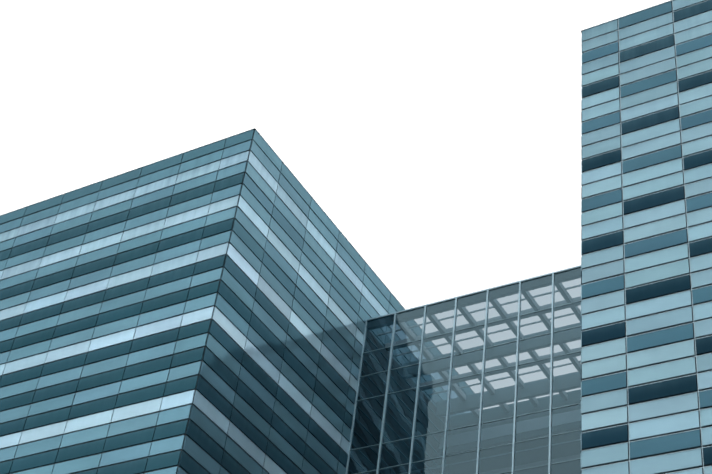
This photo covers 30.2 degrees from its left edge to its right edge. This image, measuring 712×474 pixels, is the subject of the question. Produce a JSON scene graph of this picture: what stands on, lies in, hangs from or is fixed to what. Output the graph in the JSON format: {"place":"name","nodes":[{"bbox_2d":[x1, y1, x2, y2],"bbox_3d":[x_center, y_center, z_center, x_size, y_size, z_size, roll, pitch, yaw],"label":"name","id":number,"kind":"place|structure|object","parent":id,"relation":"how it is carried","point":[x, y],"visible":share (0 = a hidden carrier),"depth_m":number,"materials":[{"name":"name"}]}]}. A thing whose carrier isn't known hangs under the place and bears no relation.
{"place":"outdoors","nodes":[
{"label":"outdoors","id":0,"kind":"place"},
{"bbox_2d":[0,0,669,309],"label":"sky","id":1,"kind":"structure","parent":0,"point":[441,139],"materials":[{"name":"white"}]},
{"bbox_2d":[346,265,580,473],"bbox_3d":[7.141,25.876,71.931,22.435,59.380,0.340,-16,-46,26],"label":"atrium mullions","id":2,"kind":"object","parent":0,"point":[481,398],"visible":0.48,"depth_m":87.65,"materials":[{"name":"grey metal"}]},
{"bbox_2d":[347,267,581,473],"bbox_3d":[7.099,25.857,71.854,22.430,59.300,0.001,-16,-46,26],"label":"glass curtain wall","id":3,"kind":"structure","parent":2,"relation":"in","point":[533,386],"depth_m":87.05,"materials":[{"name":"blue glass"}]},
{"bbox_2d":[581,38,581,434],"bbox_3d":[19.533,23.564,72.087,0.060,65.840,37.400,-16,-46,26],"label":"trim","id":4,"kind":"structure","parent":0,"point":[581,251],"depth_m":70.08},
{"bbox_2d":[581,0,711,473],"bbox_3d":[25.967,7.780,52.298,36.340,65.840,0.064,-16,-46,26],"label":"building facade","id":5,"kind":"structure","parent":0,"point":[646,300],"depth_m":68.08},
{"bbox_2d":[581,0,673,32],"bbox_3d":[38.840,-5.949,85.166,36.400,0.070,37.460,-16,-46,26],"label":"tower coping","id":6,"kind":"object","parent":5,"relation":"on","point":[625,16],"visible":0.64,"depth_m":80.25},
{"label":"ground","id":7,"kind":"structure","parent":0,"visible":0},
{"bbox_3d":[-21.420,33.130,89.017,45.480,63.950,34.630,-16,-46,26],"label":"building","id":8,"kind":"structure","parent":7,"relation":"on"},
{"bbox_2d":[0,129,254,473],"bbox_3d":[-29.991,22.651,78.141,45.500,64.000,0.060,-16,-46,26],"label":"building front","id":9,"kind":"object","parent":8,"relation":"attached to","point":[109,288],"visible":1,"depth_m":83.89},
{"bbox_2d":[0,128,404,308],"bbox_3d":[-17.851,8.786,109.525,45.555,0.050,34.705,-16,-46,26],"label":"roof edge","id":10,"kind":"object","parent":8,"relation":"on","point":[203,146],"visible":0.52,"depth_m":93.67,"materials":[{"name":"blue"}]},
{"bbox_2d":[177,130,404,473],"bbox_3d":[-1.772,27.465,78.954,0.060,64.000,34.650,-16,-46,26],"label":"building facade","id":11,"kind":"structure","parent":8,"relation":"attached to","point":[304,294],"depth_m":85.45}
]}

